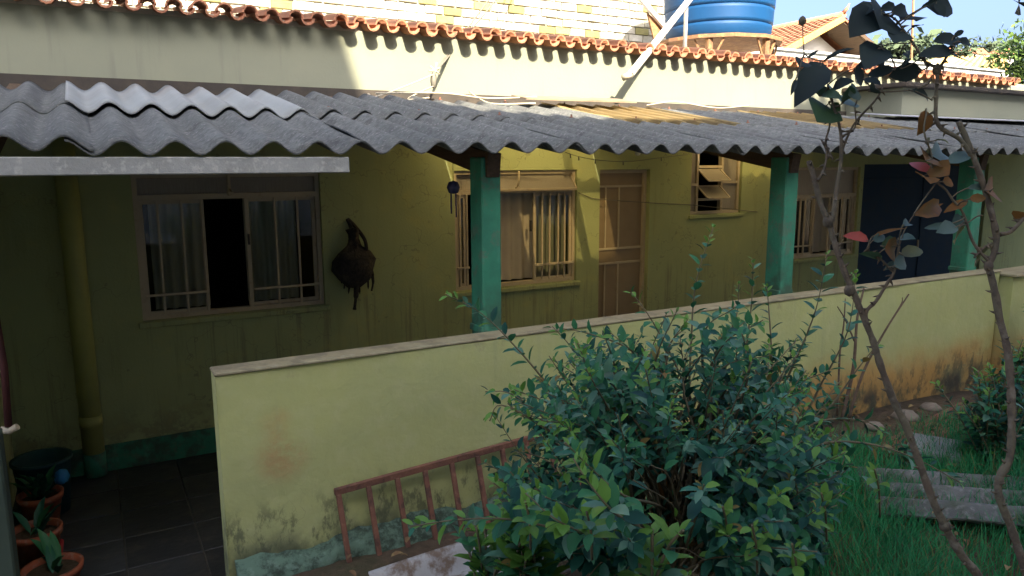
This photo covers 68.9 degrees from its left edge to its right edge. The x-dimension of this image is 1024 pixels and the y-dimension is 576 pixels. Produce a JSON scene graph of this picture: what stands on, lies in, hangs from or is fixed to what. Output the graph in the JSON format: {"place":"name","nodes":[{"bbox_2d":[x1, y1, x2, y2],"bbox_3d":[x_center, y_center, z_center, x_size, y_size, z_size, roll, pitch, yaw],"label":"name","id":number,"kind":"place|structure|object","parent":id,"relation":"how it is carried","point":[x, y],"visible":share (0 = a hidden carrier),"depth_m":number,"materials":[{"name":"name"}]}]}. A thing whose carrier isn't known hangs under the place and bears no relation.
{"place":"outdoors","nodes":[
{"label":"outdoors","id":0,"kind":"place"},
{"bbox_2d":[13,452,225,575],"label":"porch floor","id":1,"kind":"structure","parent":0,"point":[163,518],"depth_m":4.63,"materials":[{"name":"tile"}]},
{"bbox_2d":[0,373,16,510],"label":"porch end wall","id":2,"kind":"structure","parent":1,"relation":"on","point":[8,445],"depth_m":4.82,"materials":[{"name":"paint"}]},
{"bbox_2d":[0,428,19,575],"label":"wall","id":3,"kind":"structure","parent":1,"relation":"on","point":[9,563],"depth_m":3.11,"materials":[{"name":"paint"}]},
{"bbox_2d":[0,321,19,434],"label":"hose pipe","id":4,"kind":"object","parent":3,"relation":"attached to","point":[6,397],"visible":0.96,"depth_m":3.27,"materials":[{"name":"red plastic"}]},
{"bbox_2d":[10,464,63,520],"bbox_3d":[-2.848,1.269,4.505,0.248,0.378,0.263,-1,10,-7],"label":"plant pot","id":5,"kind":"object","parent":1,"relation":"on","point":[40,487],"visible":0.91,"depth_m":4.46,"materials":[{"name":"ceramic"}]},
{"bbox_2d":[13,497,62,569],"bbox_3d":[-2.569,1.328,4.028,0.260,0.376,0.260,-9,13,-42],"label":"plant pot","id":6,"kind":"object","parent":1,"relation":"on","point":[28,550],"visible":0.67,"depth_m":4.02,"materials":[{"name":"ceramic"}]},
{"bbox_2d":[9,447,72,514],"bbox_3d":[-2.968,1.246,4.739,0.344,0.361,0.348,-6,11,-29],"label":"bucket","id":7,"kind":"object","parent":1,"relation":"on","point":[43,461],"visible":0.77,"depth_m":4.73,"materials":[{"name":"black plastic"}]},
{"bbox_2d":[20,528,83,575],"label":"plant pot","id":8,"kind":"object","parent":1,"relation":"on","point":[54,560],"visible":1,"depth_m":3.79,"materials":[{"name":"ceramic"}]},
{"bbox_2d":[51,137,107,478],"bbox_3d":[-2.947,0.069,5.075,0.146,2.540,0.146,-6,11,-29],"label":"downpipe","id":9,"kind":"object","parent":1,"relation":"on","point":[90,417],"visible":0.89,"depth_m":5.05,"materials":[{"name":"yellow paint"}]},
{"bbox_2d":[470,157,501,333],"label":"porch pillar","id":10,"kind":"structure","parent":1,"relation":"on","point":[485,237],"depth_m":3.67,"materials":[{"name":"green paint"}]},
{"bbox_2d":[210,269,1000,575],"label":"parapet wall","id":11,"kind":"structure","parent":1,"relation":"on","point":[299,438],"depth_m":3.48,"materials":[{"name":"paint"}]},
{"bbox_2d":[762,157,798,295],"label":"porch pillar","id":12,"kind":"structure","parent":1,"relation":"on","point":[781,226],"depth_m":4.69,"materials":[{"name":"green paint"}]},
{"bbox_2d":[948,157,984,272],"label":"porch pillar","id":13,"kind":"structure","parent":1,"relation":"on","point":[962,258],"depth_m":5.68,"materials":[{"name":"green paint"}]},
{"bbox_2d":[988,266,1023,387],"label":"end wall","id":14,"kind":"structure","parent":1,"relation":"on","point":[1011,286],"depth_m":5.76,"materials":[{"name":"paint"}]},
{"bbox_2d":[292,386,1023,575],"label":"garden ground","id":15,"kind":"structure","parent":0,"point":[363,565],"depth_m":3.42,"materials":[{"name":"soil"}]},
{"bbox_2d":[334,423,581,562],"bbox_3d":[-0.051,1.069,3.633,1.593,0.685,0.144,-6,11,-29],"label":"rusty railing","id":16,"kind":"object","parent":15,"relation":"on","point":[396,476],"visible":0.38,"depth_m":3.45,"materials":[{"name":"metal"}]},
{"bbox_2d":[368,535,570,575],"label":"ground sheet","id":17,"kind":"object","parent":15,"relation":"on","point":[442,561],"visible":0.21,"depth_m":2.98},
{"bbox_2d":[450,521,502,575],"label":"leafy plant","id":18,"kind":"object","parent":15,"relation":"on","point":[479,561],"visible":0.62,"depth_m":2.27,"materials":[{"name":"green plant"}]},
{"bbox_2d":[484,483,569,575],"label":"leafy plant","id":19,"kind":"object","parent":15,"relation":"on","point":[519,559],"visible":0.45,"depth_m":2.09,"materials":[{"name":"green plant"}]},
{"bbox_2d":[615,512,692,575],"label":"leafy plant","id":20,"kind":"object","parent":15,"relation":"on","point":[649,562],"visible":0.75,"depth_m":1.77,"materials":[{"name":"green plant"}]},
{"bbox_2d":[347,404,1010,575],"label":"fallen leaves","id":21,"kind":"object","parent":15,"relation":"on","point":[353,572],"visible":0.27,"depth_m":3.37,"materials":[{"name":"brown plant"}]},
{"bbox_2d":[402,224,965,575],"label":"shrub","id":22,"kind":"object","parent":15,"relation":"on","point":[747,501],"visible":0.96,"depth_m":2.17,"materials":[{"name":"green plant"}]},
{"bbox_2d":[842,394,856,418],"bbox_3d":[2.241,0.805,5.000,0.152,0.228,0.113,-2,10,-10],"label":"weed","id":23,"kind":"object","parent":15,"relation":"on","point":[847,405],"visible":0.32,"depth_m":5.00,"materials":[{"name":"green plant"}]},
{"bbox_2d":[864,421,884,431],"bbox_3d":[2.340,0.891,4.805,0.120,0.060,0.122,-6,11,-29],"label":"stone","id":24,"kind":"object","parent":15,"relation":"on","point":[872,427],"visible":0.74,"depth_m":4.78,"materials":[{"name":"grey stone"}]},
{"bbox_2d":[794,61,982,575],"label":"rose bush","id":25,"kind":"object","parent":15,"relation":"on","point":[813,78],"visible":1,"depth_m":1.25,"materials":[{"name":"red plant"}]},
{"bbox_2d":[889,409,921,422],"bbox_3d":[2.635,0.860,4.983,0.181,0.090,0.183,-6,11,-29],"label":"stone","id":26,"kind":"object","parent":15,"relation":"on","point":[908,414],"visible":0.5,"depth_m":4.94,"materials":[{"name":"grey stone"}]},
{"bbox_2d":[895,438,918,467],"bbox_3d":[2.202,0.946,4.171,0.127,0.224,0.130,4,11,26],"label":"weed","id":27,"kind":"object","parent":15,"relation":"on","point":[907,447],"visible":0.44,"depth_m":4.17,"materials":[{"name":"green plant"}]},
{"bbox_2d":[790,0,1023,575],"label":"rose bush","id":28,"kind":"object","parent":15,"relation":"on","point":[866,17],"visible":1,"depth_m":1.15,"materials":[{"name":"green plant"}]},
{"bbox_2d":[873,402,980,461],"bbox_3d":[2.730,0.913,4.790,1.373,0.042,0.233,-8,12,-39],"label":"soil patch","id":29,"kind":"object","parent":15,"relation":"on","point":[927,423],"visible":0.16,"depth_m":4.76,"materials":[{"name":"soil"}]},
{"bbox_2d":[918,402,942,411],"bbox_3d":[2.902,0.829,5.165,0.140,0.070,0.142,-6,11,-29],"label":"stone","id":30,"kind":"object","parent":15,"relation":"on","point":[929,406],"visible":0.81,"depth_m":5.13,"materials":[{"name":"grey stone"}]},
{"bbox_2d":[906,433,961,468],"bbox_3d":[2.493,0.960,4.411,0.280,0.072,0.340,6,11,32],"label":"concrete slab","id":31,"kind":"object","parent":15,"relation":"on","point":[917,436],"depth_m":4.38,"materials":[{"name":"grey concrete"}]},
{"bbox_2d":[854,466,1023,527],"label":"ground sheet","id":32,"kind":"object","parent":15,"relation":"on","point":[961,507],"visible":0.56,"depth_m":3.70,"materials":[{"name":"grey concrete"}]},
{"bbox_2d":[930,364,1023,468],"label":"leafy bush","id":33,"kind":"object","parent":15,"relation":"on","point":[990,415],"visible":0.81,"depth_m":4.14,"materials":[{"name":"green plant"}]},
{"bbox_2d":[984,333,1023,416],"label":"leafy bush","id":34,"kind":"object","parent":15,"relation":"on","point":[1018,360],"visible":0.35,"depth_m":4.87,"materials":[{"name":"green plant"}]},
{"bbox_2d":[643,399,1023,575],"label":"grass","id":35,"kind":"structure","parent":0,"point":[970,462],"depth_m":3.48,"materials":[{"name":"green plant"}]},
{"bbox_2d":[836,288,908,421],"bbox_3d":[1.707,0.311,3.577,0.364,0.629,0.108,-3,10,-15],"label":"bare sapling","id":36,"kind":"object","parent":35,"relation":"on","point":[844,408],"visible":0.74,"depth_m":3.55,"materials":[{"name":"brown plant"}]},
{"bbox_2d":[872,34,916,58],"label":"tree","id":37,"kind":"object","parent":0,"point":[875,37],"visible":0.02,"depth_m":68.52,"materials":[{"name":"green plant"}]},
{"bbox_2d":[773,0,1023,80],"label":"sky","id":38,"kind":"structure","parent":0,"point":[979,18],"materials":[{"name":"blue"}]},
{"bbox_2d":[880,27,939,61],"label":"tree","id":39,"kind":"object","parent":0,"point":[925,40],"visible":0.32,"depth_m":63.56,"materials":[{"name":"green plant"}]},
{"bbox_2d":[910,0,914,60],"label":"antenna pole","id":40,"kind":"object","parent":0,"point":[912,30],"visible":0.47,"depth_m":17.79,"materials":[{"name":"beige metal"}]},
{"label":"hills","id":41,"kind":"structure","parent":0,"visible":0},
{"bbox_2d":[914,29,957,59],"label":"tree","id":42,"kind":"object","parent":41,"relation":"on","point":[937,33],"visible":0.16,"depth_m":93.19,"materials":[{"name":"green plant"}]},
{"bbox_2d":[950,36,983,56],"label":"tree","id":43,"kind":"object","parent":41,"relation":"on","point":[964,52],"visible":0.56,"depth_m":113.89,"materials":[{"name":"green plant"}]},
{"bbox_2d":[958,48,988,56],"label":"house","id":44,"kind":"structure","parent":41,"relation":"on","point":[985,52],"depth_m":117.00,"materials":[{"name":"paint"}]},
{"bbox_2d":[969,37,1002,53],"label":"tree","id":45,"kind":"object","parent":41,"relation":"on","point":[986,47],"visible":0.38,"depth_m":125.06,"materials":[{"name":"green plant"}]},
{"bbox_2d":[981,39,1010,53],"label":"tree","id":46,"kind":"object","parent":41,"relation":"on","point":[991,41],"visible":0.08,"depth_m":134.94,"materials":[{"name":"green plant"}]},
{"bbox_2d":[993,38,1021,59],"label":"tree","id":47,"kind":"object","parent":41,"relation":"on","point":[1005,43],"visible":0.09,"depth_m":140.11,"materials":[{"name":"green plant"}]},
{"bbox_2d":[1003,49,1013,76],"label":"house","id":48,"kind":"structure","parent":41,"relation":"on","point":[1010,60],"depth_m":135.19,"materials":[{"name":"paint"}]},
{"label":"ground","id":49,"kind":"structure","parent":0,"visible":0},
{"bbox_2d":[0,0,1023,477],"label":"house","id":50,"kind":"structure","parent":49,"relation":"on","point":[154,372],"depth_m":6.16,"materials":[{"name":"paint"}]},
{"bbox_2d":[147,203,210,309],"bbox_3d":[-2.491,-0.251,5.597,0.383,0.805,0.044,-6,11,-29],"label":"curtain","id":51,"kind":"object","parent":50,"relation":"hanging from","point":[172,246],"visible":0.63,"depth_m":5.59,"materials":[{"name":"fabric"}]},
{"bbox_2d":[130,173,329,328],"bbox_3d":[-2.100,-0.313,5.649,1.385,1.098,0.135,-6,11,-29],"label":"window","id":52,"kind":"structure","parent":50,"relation":"in","point":[180,189],"depth_m":5.61,"materials":[{"name":"beige metal"}]},
{"bbox_2d":[242,199,299,300],"bbox_3d":[-1.906,-0.307,5.920,0.400,0.805,0.044,-6,11,-29],"label":"curtain","id":53,"kind":"object","parent":50,"relation":"hanging from","point":[262,239],"visible":0.71,"depth_m":5.93,"materials":[{"name":"fabric"}]},
{"bbox_2d":[331,218,375,309],"bbox_3d":[-1.259,-0.187,6.005,0.369,0.746,0.191,-6,11,-29],"label":"hanging bag","id":54,"kind":"object","parent":50,"relation":"hanging from","point":[353,262],"visible":1,"depth_m":5.96,"materials":[{"name":"fabric"}]},
{"bbox_2d":[58,0,665,42],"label":"brick wall","id":55,"kind":"structure","parent":50,"relation":"on","point":[626,20],"depth_m":9.40,"materials":[{"name":"brick"}]},
{"bbox_2d":[461,198,462,282],"bbox_3d":[-0.483,-0.448,6.696,0.108,0.835,0.039,-6,11,-29],"label":"curtain","id":56,"kind":"object","parent":50,"relation":"hanging from","point":[461,240],"visible":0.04,"depth_m":6.71,"materials":[{"name":"fabric"}]},
{"bbox_2d":[437,0,488,67],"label":"service cable","id":57,"kind":"object","parent":50,"relation":"attached to","point":[472,21],"visible":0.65,"depth_m":7.06,"materials":[{"name":"grey plastic"}]},
{"bbox_2d":[429,62,440,88],"bbox_3d":[-0.615,-1.679,5.906,0.094,0.201,0.049,-6,11,-29],"label":"cable connector","id":58,"kind":"object","parent":57,"relation":"attached to","point":[433,80],"visible":0.98,"depth_m":5.89,"materials":[{"name":"grey plastic"}]},
{"bbox_2d":[368,74,432,96],"bbox_3d":[-0.813,-1.493,5.482,0.048,0.256,0.978,3,10,21],"label":"drop cable","id":59,"kind":"object","parent":58,"relation":"hanging from","point":[404,86],"visible":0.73,"depth_m":5.57,"materials":[{"name":"white metal"}]},
{"bbox_2d":[408,86,433,99],"bbox_3d":[-0.674,-1.453,5.532,0.165,0.174,0.808,-1,9,-3],"label":"drop cable","id":60,"kind":"object","parent":58,"relation":"hanging from","point":[422,91],"visible":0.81,"depth_m":5.51,"materials":[{"name":"white metal"}]},
{"bbox_2d":[436,0,495,70],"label":"service cable","id":61,"kind":"object","parent":50,"relation":"attached to","point":[449,55],"visible":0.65,"depth_m":7.03,"materials":[{"name":"grey plastic"}]},
{"bbox_2d":[0,81,1023,176],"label":"porch roof","id":62,"kind":"structure","parent":50,"relation":"attached to","point":[98,118],"depth_m":3.89,"materials":[{"name":"fibre cement"},{"name":"weathered timber"}]},
{"bbox_2d":[447,181,459,216],"bbox_3d":[-0.317,-0.543,4.032,0.072,0.320,0.070,-6,11,-29],"label":"wind chime","id":63,"kind":"object","parent":62,"relation":"hanging from","point":[453,187],"visible":0.98,"depth_m":4.02,"materials":[{"name":"black metal"}]},
{"bbox_2d":[375,92,536,98],"bbox_3d":[-0.358,-1.377,5.324,1.252,0.032,0.111,-6,11,-29],"label":"loose wire","id":64,"kind":"object","parent":62,"relation":"on","point":[450,94],"visible":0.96,"depth_m":5.21,"materials":[{"name":"beige"}]},
{"bbox_2d":[469,91,535,104],"bbox_3d":[-0.182,-1.489,5.812,0.261,0.180,1.007,-6,11,-29],"label":"drop cable","id":65,"kind":"object","parent":62,"relation":"on","point":[502,103],"visible":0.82,"depth_m":5.47,"materials":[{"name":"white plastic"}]},
{"bbox_2d":[511,95,636,102],"bbox_3d":[0.486,-1.462,5.779,0.950,0.056,0.278,-4,10,-23],"label":"loose board","id":66,"kind":"object","parent":62,"relation":"on","point":[556,98],"visible":1,"depth_m":5.71,"materials":[{"name":"beige wood"}]},
{"bbox_2d":[565,152,687,164],"bbox_3d":[0.798,-0.839,4.860,0.035,0.076,1.810,6,11,34],"label":"cable","id":67,"kind":"object","parent":62,"relation":"hanging from","point":[618,161],"visible":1,"depth_m":4.70,"materials":[{"name":"grey rubber"}]},
{"bbox_2d":[647,101,750,108],"bbox_3d":[1.658,-1.606,6.564,1.305,0.059,0.101,-6,11,-30],"label":"loose wire","id":68,"kind":"object","parent":62,"relation":"on","point":[696,104],"visible":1,"depth_m":6.53,"materials":[{"name":"beige"}]},
{"bbox_2d":[453,170,579,297],"bbox_3d":[0.051,-0.519,6.825,1.335,1.098,0.162,-6,11,-29],"label":"window","id":69,"kind":"structure","parent":50,"relation":"in","point":[541,183],"depth_m":6.90,"materials":[{"name":"beige metal"}]},
{"bbox_2d":[500,192,565,279],"bbox_3d":[0.209,-0.513,7.068,0.726,0.835,0.050,-6,11,-29],"label":"curtain","id":70,"kind":"object","parent":50,"relation":"hanging from","point":[516,239],"visible":0.63,"depth_m":7.04,"materials":[{"name":"fabric"}]},
{"bbox_2d":[598,170,646,317],"bbox_3d":[1.075,-0.124,7.550,0.611,2.115,0.070,-6,11,-29],"label":"door","id":71,"kind":"structure","parent":50,"relation":"in","point":[622,224],"depth_m":7.51,"materials":[{"name":"metal"}]},
{"bbox_2d":[638,0,664,39],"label":"tank strut","id":72,"kind":"object","parent":50,"relation":"attached to","point":[656,23],"visible":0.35,"depth_m":7.72,"materials":[{"name":"white plastic"}]},
{"bbox_2d":[621,0,692,80],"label":"overflow pipe","id":73,"kind":"object","parent":50,"relation":"attached to","point":[658,38],"visible":1,"depth_m":7.20,"materials":[{"name":"white plastic"}]},
{"bbox_2d":[579,193,755,211],"bbox_3d":[1.669,-0.869,7.653,2.396,0.273,0.013,-6,11,-29],"label":"wall cable","id":74,"kind":"object","parent":50,"relation":"attached to","point":[665,203],"depth_m":7.57,"materials":[{"name":"grey"}]},
{"bbox_2d":[683,0,687,46],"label":"vertical pipe","id":75,"kind":"object","parent":50,"relation":"on","point":[685,26],"depth_m":7.84,"materials":[{"name":"white plastic"}]},
{"bbox_2d":[688,153,743,218],"bbox_3d":[2.179,-1.183,7.889,0.785,0.878,0.209,-6,11,-29],"label":"window","id":76,"kind":"structure","parent":50,"relation":"in","point":[727,175],"depth_m":7.92,"materials":[{"name":"beige metal"}]},
{"bbox_2d":[659,32,782,54],"bbox_3d":[2.569,-2.630,9.402,1.568,0.871,1.568,-6,11,-29],"label":"tank stand","id":77,"kind":"object","parent":50,"relation":"on","point":[762,43],"visible":0.27,"depth_m":8.87,"materials":[{"name":"beige wood"}]},
{"bbox_2d":[664,0,775,38],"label":"water tank","id":78,"kind":"object","parent":77,"relation":"on","point":[727,16],"visible":0.69,"depth_m":8.73,"materials":[{"name":"blue plastic"}]},
{"bbox_2d":[811,197,828,251],"bbox_3d":[3.745,-0.848,9.039,0.500,0.815,0.040,-6,11,-29],"label":"curtain","id":79,"kind":"object","parent":50,"relation":"hanging from","point":[820,237],"visible":0.19,"depth_m":9.05,"materials":[{"name":"fabric"}]},
{"bbox_2d":[793,167,857,263],"bbox_3d":[3.677,-0.873,8.848,1.260,1.098,0.135,-6,11,-29],"label":"window","id":80,"kind":"structure","parent":50,"relation":"in","point":[844,221],"depth_m":8.86,"materials":[{"name":"beige metal"}]},
{"bbox_2d":[751,47,1004,75],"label":"boundary wall","id":81,"kind":"structure","parent":50,"relation":"on","point":[852,58],"depth_m":11.56,"materials":[{"name":"white paint"}]},
{"bbox_2d":[856,164,958,284],"bbox_3d":[5.401,-0.562,9.953,2.676,2.150,0.112,-6,11,-29],"label":"door","id":82,"kind":"structure","parent":50,"relation":"in","point":[892,193],"depth_m":9.68,"materials":[{"name":"blue metal"}]},
{"bbox_2d":[842,82,1023,121],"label":"side wall","id":83,"kind":"structure","parent":50,"relation":"part of","point":[970,102],"depth_m":8.55,"materials":[{"name":"paint"}]},
{"bbox_2d":[771,3,873,55],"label":"gable house","id":84,"kind":"structure","parent":49,"relation":"on","point":[827,33],"depth_m":20.78,"materials":[{"name":"ceramic"}]},
{"bbox_2d":[927,56,1007,72],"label":"ochre roof house","id":85,"kind":"structure","parent":49,"relation":"on","point":[977,61],"depth_m":31.65,"materials":[{"name":"beige paint"}]},
{"bbox_2d":[979,18,1023,84],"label":"garden tree","id":86,"kind":"object","parent":49,"relation":"on","point":[1015,69],"visible":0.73,"depth_m":18.78,"materials":[{"name":"green plant"}]}
]}

